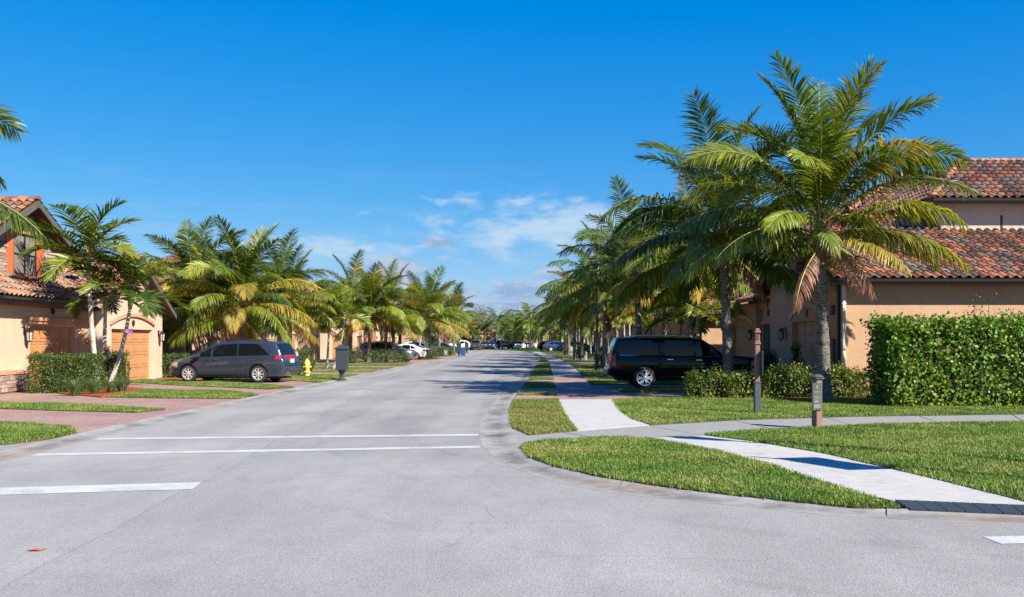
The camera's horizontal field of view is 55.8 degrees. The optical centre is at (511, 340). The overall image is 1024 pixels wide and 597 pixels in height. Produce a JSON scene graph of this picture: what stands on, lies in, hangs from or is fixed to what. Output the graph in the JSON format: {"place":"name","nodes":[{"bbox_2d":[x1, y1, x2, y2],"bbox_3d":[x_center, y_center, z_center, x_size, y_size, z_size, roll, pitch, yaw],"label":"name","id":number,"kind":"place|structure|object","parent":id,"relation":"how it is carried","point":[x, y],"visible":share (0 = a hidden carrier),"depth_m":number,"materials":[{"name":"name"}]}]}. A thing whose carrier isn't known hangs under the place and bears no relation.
{"place":"outdoors","nodes":[
{"label":"outdoors","id":0,"kind":"place"},
{"bbox_2d":[0,420,77,444],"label":"lawn","id":1,"kind":"structure","parent":0,"point":[15,432],"depth_m":17.27,"materials":[{"name":"plant"}]},
{"bbox_2d":[0,401,165,412],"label":"lawn","id":2,"kind":"structure","parent":0,"point":[61,406],"depth_m":23.53,"materials":[{"name":"plant"}]},
{"bbox_2d":[0,101,49,246],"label":"palm tree","id":3,"kind":"object","parent":2,"relation":"on","point":[17,221],"visible":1,"depth_m":27.61,"materials":[{"name":"green plant"}]},
{"bbox_2d":[0,375,315,444],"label":"driveway","id":4,"kind":"structure","parent":0,"point":[80,422],"depth_m":25.30,"materials":[{"name":"brick"}]},
{"bbox_2d":[170,339,300,382],"bbox_3d":[-11.291,0.807,39.399,5.023,1.726,2.339,0,0,9],"label":"minivan","id":5,"kind":"object","parent":4,"relation":"on","point":[258,360],"visible":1,"depth_m":38.49,"materials":[{"name":"grey metal"}]},
{"bbox_2d":[106,388,258,398],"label":"lawn","id":6,"kind":"structure","parent":0,"point":[172,393],"depth_m":29.18,"materials":[{"name":"plant"}]},
{"bbox_2d":[129,378,294,388],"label":"lawn","id":7,"kind":"structure","parent":0,"point":[202,383],"depth_m":36.35,"materials":[{"name":"plant"}]},
{"bbox_2d":[202,373,358,382],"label":"lawn","id":8,"kind":"structure","parent":0,"point":[317,378],"depth_m":41.47,"materials":[{"name":"plant"}]},
{"bbox_2d":[313,366,394,368],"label":"lawn","id":9,"kind":"structure","parent":0,"point":[355,367],"depth_m":57.23,"materials":[{"name":"plant"}]},
{"bbox_2d":[246,242,348,348],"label":"palm tree","id":10,"kind":"object","parent":9,"relation":"on","point":[321,284],"visible":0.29,"depth_m":55.98,"materials":[{"name":"green plant"}]},
{"bbox_2d":[300,283,362,367],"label":"palm tree","id":11,"kind":"object","parent":9,"relation":"on","point":[335,321],"visible":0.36,"depth_m":58.30,"materials":[{"name":"green plant"}]},
{"bbox_2d":[310,284,374,367],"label":"palm tree","id":12,"kind":"object","parent":9,"relation":"on","point":[342,301],"visible":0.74,"depth_m":56.91,"materials":[{"name":"green plant"}]},
{"bbox_2d":[314,363,412,365],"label":"lawn","id":13,"kind":"structure","parent":0,"point":[370,364],"depth_m":65.46,"materials":[{"name":"plant"}]},
{"bbox_2d":[234,228,334,339],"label":"palm tree","id":14,"kind":"object","parent":13,"relation":"on","point":[283,255],"visible":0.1,"depth_m":62.94,"materials":[{"name":"green plant"}]},
{"bbox_2d":[311,359,435,363],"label":"driveway","id":15,"kind":"structure","parent":0,"point":[413,361],"depth_m":77.36,"materials":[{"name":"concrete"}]},
{"bbox_2d":[363,350,395,362],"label":"shrub","id":16,"kind":"object","parent":15,"relation":"on","point":[379,358],"visible":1,"depth_m":70.88,"materials":[{"name":"green plant"}]},
{"bbox_2d":[357,341,416,361],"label":"suv","id":17,"kind":"object","parent":15,"relation":"on","point":[385,347],"visible":0.58,"depth_m":74.66,"materials":[{"name":"black metal"}]},
{"bbox_2d":[399,344,426,359],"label":"sedan","id":18,"kind":"object","parent":15,"relation":"on","point":[418,349],"visible":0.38,"depth_m":84.56,"materials":[{"name":"white paint"}]},
{"bbox_2d":[394,265,470,348],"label":"palm tree","id":19,"kind":"object","parent":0,"point":[427,318],"visible":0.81,"depth_m":89.43,"materials":[{"name":"green plant"}]},
{"bbox_2d":[0,350,1023,596],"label":"road","id":20,"kind":"structure","parent":0,"point":[462,522],"depth_m":8.80,"materials":[{"name":"grey asphalt"}]},
{"bbox_2d":[0,482,200,494],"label":"road marking","id":21,"kind":"object","parent":20,"relation":"on","point":[83,488],"visible":1,"depth_m":11.09,"materials":[{"name":"paint"}]},
{"bbox_2d":[0,351,471,461],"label":"kerb","id":22,"kind":"structure","parent":20,"relation":"on","point":[27,450],"depth_m":19.79,"materials":[{"name":"concrete"}]},
{"bbox_2d":[334,341,349,379],"bbox_3d":[-7.172,0.835,40.775,0.570,1.640,0.570,0,0,0],"label":"mailbox","id":23,"kind":"object","parent":22,"relation":"on","point":[341,358],"visible":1,"depth_m":40.53,"materials":[{"name":"metal"}]},
{"bbox_2d":[31,446,479,455],"bbox_3d":[-3.811,1.696,14.916,6.720,0.001,0.286,0,0,-9],"label":"road marking","id":24,"kind":"object","parent":20,"relation":"on","point":[156,452],"visible":1,"depth_m":14.92,"materials":[{"name":"paint"}]},
{"bbox_2d":[94,434,478,439],"bbox_3d":[-3.889,1.696,17.057,6.639,0.001,0.298,0,0,-6],"label":"road marking","id":25,"kind":"object","parent":20,"relation":"on","point":[289,436],"visible":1,"depth_m":17.10,"materials":[{"name":"paint"}]},
{"bbox_2d":[480,350,1023,523],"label":"kerb","id":26,"kind":"structure","parent":20,"relation":"on","point":[498,439],"depth_m":11.02,"materials":[{"name":"concrete"}]},
{"bbox_2d":[983,536,1023,543],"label":"road marking","id":27,"kind":"object","parent":20,"relation":"on","point":[1008,539],"visible":1,"depth_m":8.25,"materials":[{"name":"paint"}]},
{"bbox_2d":[0,0,1023,339],"label":"sky","id":28,"kind":"structure","parent":0,"point":[475,139],"materials":[{"name":"blue"}]},
{"bbox_2d":[469,348,594,351],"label":"lawn","id":29,"kind":"structure","parent":0,"point":[527,349],"depth_m":172.61,"materials":[{"name":"plant"}]},
{"bbox_2d":[478,307,514,348],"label":"palm tree","id":30,"kind":"object","parent":29,"relation":"on","point":[485,325],"visible":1,"depth_m":185.14,"materials":[{"name":"green plant"}]},
{"bbox_2d":[489,316,528,348],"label":"palm tree","id":31,"kind":"object","parent":29,"relation":"on","point":[506,334],"visible":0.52,"depth_m":189.28,"materials":[{"name":"green plant"}]},
{"bbox_2d":[506,302,553,349],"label":"palm tree","id":32,"kind":"object","parent":29,"relation":"on","point":[527,312],"visible":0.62,"depth_m":171.47,"materials":[{"name":"green plant"}]},
{"bbox_2d":[542,341,563,350],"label":"suv","id":33,"kind":"object","parent":29,"relation":"on","point":[552,345],"visible":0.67,"depth_m":149.56,"materials":[{"name":"blue metal"}]},
{"bbox_2d":[523,381,555,387],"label":"lawn","id":34,"kind":"structure","parent":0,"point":[538,384],"depth_m":35.45,"materials":[{"name":"plant"}]},
{"bbox_2d":[508,398,578,434],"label":"lawn","id":35,"kind":"structure","parent":0,"point":[535,416],"depth_m":20.49,"materials":[{"name":"plant"}]},
{"bbox_2d":[545,353,593,354],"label":"lawn","id":36,"kind":"structure","parent":0,"point":[559,353],"depth_m":119.12,"materials":[{"name":"plant"}]},
{"bbox_2d":[534,278,599,354],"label":"palm tree","id":37,"kind":"object","parent":36,"relation":"on","point":[568,335],"visible":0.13,"depth_m":111.85,"materials":[{"name":"green plant"}]},
{"bbox_2d":[552,355,593,357],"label":"lawn","id":38,"kind":"structure","parent":0,"point":[559,356],"depth_m":97.16,"materials":[{"name":"plant"}]},
{"bbox_2d":[536,267,602,356],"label":"palm tree","id":39,"kind":"object","parent":38,"relation":"on","point":[565,326],"visible":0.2,"depth_m":95.41,"materials":[{"name":"green plant"}]},
{"bbox_2d":[560,358,594,361],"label":"lawn","id":40,"kind":"structure","parent":0,"point":[577,360],"depth_m":78.78,"materials":[{"name":"plant"}]},
{"bbox_2d":[534,252,619,359],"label":"palm tree","id":41,"kind":"object","parent":40,"relation":"on","point":[572,322],"visible":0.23,"depth_m":79.89,"materials":[{"name":"green plant"}]},
{"bbox_2d":[570,363,601,367],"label":"lawn","id":42,"kind":"structure","parent":0,"point":[584,365],"depth_m":62.49,"materials":[{"name":"plant"}]},
{"bbox_2d":[545,240,655,348],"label":"palm tree","id":43,"kind":"object","parent":42,"relation":"on","point":[567,314],"visible":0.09,"depth_m":66.48,"materials":[{"name":"green plant"}]},
{"bbox_2d":[535,220,670,367],"bbox_3d":[5.471,-2.884,58.194,8.385,9.048,7.994,0,0,0],"label":"palm tree","id":44,"kind":"object","parent":42,"relation":"on","point":[591,312],"visible":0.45,"depth_m":57.47,"materials":[{"name":"green plant"}]},
{"bbox_2d":[608,301,652,335],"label":"palm tree","id":45,"kind":"object","parent":42,"relation":"on","point":[632,320],"visible":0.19,"depth_m":62.40,"materials":[{"name":"green plant"}]},
{"bbox_2d":[576,368,608,375],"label":"lawn","id":46,"kind":"structure","parent":0,"point":[587,372],"depth_m":49.20,"materials":[{"name":"plant"}]},
{"bbox_2d":[593,259,599,370],"bbox_3d":[4.625,-1.405,52.589,0.499,6.120,0.499,0,0,-22],"label":"street lamp","id":47,"kind":"object","parent":46,"relation":"on","point":[597,360],"visible":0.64,"depth_m":52.53,"materials":[{"name":"black metal"}]},
{"bbox_2d":[550,174,718,334],"bbox_3d":[6.113,-3.180,47.480,8.509,9.639,7.999,0,0,0],"label":"palm tree","id":48,"kind":"object","parent":46,"relation":"on","point":[605,265],"visible":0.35,"depth_m":47.22,"materials":[{"name":"green plant"}]},
{"bbox_2d":[599,227,734,334],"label":"palm tree","id":49,"kind":"object","parent":46,"relation":"on","point":[645,304],"visible":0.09,"depth_m":54.88,"materials":[{"name":"green plant"}]},
{"bbox_2d":[583,375,613,378],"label":"lawn","id":50,"kind":"structure","parent":0,"point":[598,377],"depth_m":42.72,"materials":[{"name":"plant"}]},
{"bbox_2d":[606,171,760,336],"bbox_3d":[8.042,-2.874,43.009,7.580,9.028,7.723,0,0,40],"label":"palm tree","id":51,"kind":"object","parent":50,"relation":"on","point":[648,258],"visible":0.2,"depth_m":42.77,"materials":[{"name":"green plant"}]},
{"bbox_2d":[559,399,647,430],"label":"sidewalk","id":52,"kind":"structure","parent":0,"point":[589,414],"depth_m":21.43,"materials":[{"name":"concrete"}]},
{"bbox_2d":[586,378,692,384],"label":"lawn","id":53,"kind":"structure","parent":0,"point":[593,381],"depth_m":37.22,"materials":[{"name":"plant"}]},
{"bbox_2d":[515,376,810,398],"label":"driveway","id":54,"kind":"structure","parent":0,"point":[573,387],"depth_m":32.40,"materials":[{"name":"brick"}]},
{"bbox_2d":[603,335,763,388],"bbox_3d":[6.040,0.738,34.250,5.472,1.864,2.330,0,0,0],"label":"suv","id":55,"kind":"object","parent":54,"relation":"on","point":[643,361],"visible":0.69,"depth_m":33.35,"materials":[{"name":"black paint"}]},
{"bbox_2d":[641,274,746,337],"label":"palm tree","id":56,"kind":"object","parent":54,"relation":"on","point":[698,311],"visible":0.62,"depth_m":41.54,"materials":[{"name":"green plant"}]},
{"bbox_2d":[616,388,782,391],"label":"lawn","id":57,"kind":"structure","parent":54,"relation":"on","point":[649,390],"depth_m":31.56,"materials":[{"name":"plant"}]},
{"bbox_2d":[597,85,854,374],"bbox_3d":[6.868,-3.215,31.657,8.427,9.709,8.461,0,0,0],"label":"palm tree","id":58,"kind":"object","parent":57,"relation":"on","point":[691,250],"visible":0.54,"depth_m":31.48,"materials":[{"name":"green plant"}]},
{"bbox_2d":[787,340,805,388],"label":"shrub","id":59,"kind":"object","parent":54,"relation":"on","point":[795,352],"visible":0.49,"depth_m":32.40,"materials":[{"name":"green plant"}]},
{"bbox_2d":[517,435,906,513],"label":"lawn","id":60,"kind":"structure","parent":0,"point":[655,461],"depth_m":12.20,"materials":[{"name":"plant"}]},
{"bbox_2d":[512,414,1023,446],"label":"footpath","id":61,"kind":"structure","parent":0,"point":[679,430],"depth_m":19.00,"materials":[{"name":"grey concrete"}]},
{"bbox_2d":[612,395,1023,424],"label":"lawn","id":62,"kind":"structure","parent":0,"point":[658,410],"depth_m":22.82,"materials":[{"name":"plant"}]},
{"bbox_2d":[753,328,762,412],"bbox_3d":[5.573,0.700,21.903,0.155,1.959,0.361,0,0,0],"label":"sign post","id":63,"kind":"object","parent":62,"relation":"on","point":[758,362],"visible":0.95,"depth_m":21.92,"materials":[{"name":"metal"}]},
{"bbox_2d":[659,435,1023,504],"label":"sidewalk","id":64,"kind":"structure","parent":0,"point":[883,482],"depth_m":11.99,"materials":[{"name":"concrete"}]},
{"bbox_2d":[895,499,1023,514],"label":"tactile plate","id":65,"kind":"object","parent":64,"relation":"on","point":[963,507],"visible":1,"depth_m":9.58,"materials":[{"name":"rubber"}]},
{"bbox_2d":[704,420,1023,500],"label":"lawn","id":66,"kind":"structure","parent":0,"point":[987,456],"depth_m":14.96,"materials":[{"name":"plant"}]},
{"bbox_2d":[809,374,824,426],"bbox_3d":[5.764,1.157,18.373,0.325,1.045,0.250,0,0,-26],"label":"sign post","id":67,"kind":"object","parent":66,"relation":"on","point":[816,379],"visible":0.95,"depth_m":18.30,"materials":[{"name":"brown paint"}]},
{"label":"verge ground","id":68,"kind":"structure","parent":0,"visible":0},
{"bbox_2d":[608,321,635,342],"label":"house","id":69,"kind":"structure","parent":68,"relation":"on","point":[632,332],"depth_m":106.96,"materials":[{"name":"beige paint"}]},
{"bbox_2d":[634,269,753,352],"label":"house","id":70,"kind":"structure","parent":68,"relation":"on","point":[713,337],"depth_m":59.94,"materials":[{"name":"beige paint"}]},
{"bbox_2d":[683,390,867,399],"bbox_3d":[8.198,1.680,29.590,6.812,0.080,5.583,0,0,0],"label":"mulch bed","id":71,"kind":"object","parent":68,"relation":"on","point":[792,397],"depth_m":28.37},
{"bbox_2d":[680,361,734,397],"bbox_3d":[5.715,1.122,28.237,1.638,1.041,1.552,0,0,0],"label":"shrub","id":72,"kind":"object","parent":71,"relation":"on","point":[708,385],"visible":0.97,"depth_m":27.89,"materials":[{"name":"green plant"}]},
{"bbox_2d":[719,367,774,397],"bbox_3d":[6.687,1.197,27.996,1.580,0.890,1.562,0,0,0],"label":"shrub","id":73,"kind":"object","parent":71,"relation":"on","point":[743,387],"visible":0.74,"depth_m":27.64,"materials":[{"name":"green plant"}]},
{"bbox_2d":[749,364,798,397],"bbox_3d":[7.489,1.166,28.084,1.517,0.956,1.476,0,0,0],"label":"shrub","id":74,"kind":"object","parent":71,"relation":"on","point":[772,381],"visible":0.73,"depth_m":27.73,"materials":[{"name":"green plant"}]},
{"bbox_2d":[770,359,812,396],"bbox_3d":[8.227,1.081,28.480,1.415,1.128,1.495,0,0,0],"label":"shrub","id":75,"kind":"object","parent":71,"relation":"on","point":[798,376],"visible":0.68,"depth_m":28.17,"materials":[{"name":"green plant"}]},
{"bbox_2d":[669,48,981,399],"bbox_3d":[8.597,-3.159,27.304,8.284,9.597,7.358,0,0,0],"label":"palm tree","id":76,"kind":"object","parent":71,"relation":"on","point":[823,172],"visible":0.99,"depth_m":26.48,"materials":[{"name":"green plant"}]},
{"bbox_2d":[808,360,861,396],"bbox_3d":[9.306,1.089,28.007,1.512,1.105,1.712,0,0,0],"label":"shrub","id":77,"kind":"object","parent":71,"relation":"on","point":[838,388],"visible":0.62,"depth_m":27.64,"materials":[{"name":"green plant"}]},
{"bbox_2d":[836,365,879,396],"bbox_3d":[9.981,1.154,28.163,1.299,0.978,1.449,0,0,0],"label":"shrub","id":78,"kind":"object","parent":71,"relation":"on","point":[864,385],"visible":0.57,"depth_m":27.82,"materials":[{"name":"green plant"}]},
{"bbox_2d":[712,158,1023,392],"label":"house","id":79,"kind":"structure","parent":68,"relation":"on","point":[988,249],"depth_m":31.51,"materials":[{"name":"beige paint"}]},
{"bbox_2d":[735,326,752,356],"bbox_3d":[10.194,0.525,42.200,0.072,2.250,3.600,0,0,0],"label":"garage door","id":80,"kind":"structure","parent":79,"relation":"in","point":[743,347],"depth_m":42.45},
{"bbox_2d":[797,321,816,388],"bbox_3d":[10.214,0.500,32.800,0.072,2.300,3.500,0,0,0],"label":"door","id":81,"kind":"structure","parent":79,"relation":"in","point":[806,331],"depth_m":33.20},
{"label":"mulch bed","id":82,"kind":"structure","parent":68,"relation":"on","visible":0},
{"bbox_2d":[761,348,776,379],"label":"shrub","id":83,"kind":"object","parent":82,"relation":"on","point":[767,359],"visible":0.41,"depth_m":36.52,"materials":[{"name":"green plant"}]},
{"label":"mulch bed","id":84,"kind":"structure","parent":68,"relation":"on","visible":0},
{"bbox_2d":[859,308,1023,406],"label":"hedge","id":85,"kind":"object","parent":84,"relation":"on","point":[938,360],"visible":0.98,"depth_m":24.19,"materials":[{"name":"green plant"}]},
{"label":"verge ground","id":86,"kind":"structure","parent":0,"visible":0},
{"bbox_2d":[27,387,143,397],"bbox_3d":[-14.605,1.680,32.499,4.037,0.080,9.768,0,0,-44],"label":"mulch bed","id":87,"kind":"object","parent":86,"relation":"on","point":[102,393],"visible":0.21,"depth_m":30.26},
{"bbox_2d":[24,350,107,392],"bbox_3d":[-14.457,1.005,31.447,2.056,1.368,1.997,0,0,0],"label":"hedge","id":88,"kind":"object","parent":87,"relation":"on","point":[51,372],"visible":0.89,"depth_m":30.78,"materials":[{"name":"green plant"}]},
{"bbox_2d":[46,377,91,394],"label":"grass tuft","id":89,"kind":"object","parent":87,"relation":"on","point":[74,389],"visible":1,"depth_m":29.14,"materials":[{"name":"green plant"}]},
{"bbox_2d":[17,196,153,381],"bbox_3d":[-14.604,-1.624,32.934,4.559,6.587,4.269,0,0,0],"label":"palm tree","id":90,"kind":"object","parent":87,"relation":"on","point":[93,238],"visible":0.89,"depth_m":32.69,"materials":[{"name":"green plant"}]},
{"bbox_2d":[60,255,145,386],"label":"palm tree","id":91,"kind":"object","parent":87,"relation":"on","point":[113,301],"visible":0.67,"depth_m":33.76,"materials":[{"name":"green plant"}]},
{"bbox_2d":[98,351,129,387],"bbox_3d":[-13.955,1.017,33.731,0.893,1.338,1.357,0,0,0],"label":"hedge","id":92,"kind":"object","parent":87,"relation":"on","point":[109,362],"visible":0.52,"depth_m":33.39,"materials":[{"name":"green plant"}]},
{"bbox_2d":[69,240,195,387],"bbox_3d":[-13.222,-0.883,33.381,4.185,5.106,3.821,0,0,0],"label":"palm tree","id":93,"kind":"object","parent":87,"relation":"on","point":[151,302],"visible":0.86,"depth_m":33.21,"materials":[{"name":"green plant"}]},
{"bbox_2d":[0,196,186,393],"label":"house","id":94,"kind":"structure","parent":86,"relation":"on","point":[34,317],"depth_m":34.43,"materials":[{"name":"beige paint"}]},
{"bbox_2d":[12,226,36,276],"bbox_3d":[-17.030,-3.035,33.810,0.140,1.710,1.820,0,0,0],"label":"window","id":95,"kind":"structure","parent":94,"relation":"in","point":[18,233],"depth_m":33.83,"materials":[{"name":"grey glass"}]},
{"bbox_2d":[30,326,70,387],"bbox_3d":[-16.474,0.575,34.375,0.072,2.150,3.350,0,0,0],"label":"garage door","id":96,"kind":"structure","parent":94,"relation":"in","point":[45,339],"depth_m":34.45,"materials":[{"name":"orange wood"}]},
{"bbox_2d":[112,329,148,379],"bbox_3d":[-15.724,0.595,39.675,0.072,2.110,4.250,0,0,0],"label":"garage door","id":97,"kind":"structure","parent":94,"relation":"in","point":[137,344],"depth_m":40.40,"materials":[{"name":"orange wood"}]},
{"bbox_2d":[156,376,201,378],"bbox_3d":[-14.700,1.681,43.400,2.600,0.078,2.400,0,0,0],"label":"mulch bed","id":98,"kind":"object","parent":86,"relation":"on","point":[172,378],"visible":0.23,"depth_m":42.20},
{"bbox_2d":[161,352,190,377],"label":"hedge","id":99,"kind":"object","parent":98,"relation":"on","point":[171,360],"visible":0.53,"depth_m":43.10,"materials":[{"name":"green plant"}]},
{"bbox_2d":[136,215,260,356],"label":"palm tree","id":100,"kind":"object","parent":86,"relation":"on","point":[181,248],"visible":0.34,"depth_m":51.49,"materials":[{"name":"green plant"}]},
{"bbox_2d":[156,236,287,345],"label":"palm tree","id":101,"kind":"object","parent":86,"relation":"on","point":[170,330],"visible":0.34,"depth_m":49.39,"materials":[{"name":"green plant"}]},
{"bbox_2d":[152,254,319,360],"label":"house","id":102,"kind":"structure","parent":86,"relation":"on","point":[200,343],"depth_m":64.58,"materials":[{"name":"beige paint"}]},
{"bbox_2d":[166,214,320,347],"bbox_3d":[-13.334,-2.261,47.845,7.818,7.802,7.388,0,0,0],"label":"palm tree","id":103,"kind":"object","parent":86,"relation":"on","point":[244,287],"visible":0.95,"depth_m":47.14,"materials":[{"name":"green plant"}]},
{"bbox_2d":[299,286,377,358],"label":"house","id":104,"kind":"structure","parent":86,"relation":"on","point":[359,338],"depth_m":92.00,"materials":[{"name":"beige paint"}]},
{"bbox_2d":[303,249,393,350],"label":"palm tree","id":105,"kind":"object","parent":86,"relation":"on","point":[352,283],"visible":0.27,"depth_m":78.47,"materials":[{"name":"green plant"}]},
{"bbox_2d":[326,262,422,361],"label":"palm tree","id":106,"kind":"object","parent":86,"relation":"on","point":[372,298],"visible":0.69,"depth_m":73.46,"materials":[{"name":"green plant"}]},
{"bbox_2d":[348,278,422,341],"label":"palm tree","id":107,"kind":"object","parent":86,"relation":"on","point":[387,328],"visible":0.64,"depth_m":74.52,"materials":[{"name":"green plant"}]},
{"bbox_2d":[375,257,432,342],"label":"palm tree","id":108,"kind":"object","parent":86,"relation":"on","point":[390,270],"visible":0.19,"depth_m":93.75,"materials":[{"name":"green plant"}]},
{"bbox_2d":[419,276,471,347],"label":"palm tree","id":109,"kind":"object","parent":86,"relation":"on","point":[456,305],"visible":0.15,"depth_m":111.64,"materials":[{"name":"green plant"}]},
{"bbox_2d":[431,282,484,352],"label":"palm tree","id":110,"kind":"object","parent":86,"relation":"on","point":[458,289],"visible":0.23,"depth_m":123.86,"materials":[{"name":"green plant"}]},
{"label":"ground","id":111,"kind":"structure","parent":0,"visible":0},
{"bbox_2d":[398,322,498,344],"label":"house","id":112,"kind":"structure","parent":111,"relation":"on","point":[402,339],"depth_m":205.14,"materials":[{"name":"beige paint"}]},
{"bbox_2d":[465,303,541,339],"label":"woods","id":113,"kind":"object","parent":111,"relation":"on","point":[479,310],"visible":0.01,"depth_m":279.78,"materials":[{"name":"green plant"}]},
{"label":"lawn","id":114,"kind":"structure","parent":0,"visible":0},
{"bbox_2d":[379,271,451,343],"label":"palm tree","id":115,"kind":"object","parent":114,"relation":"on","point":[414,279],"visible":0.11,"depth_m":103.38,"materials":[{"name":"green plant"}]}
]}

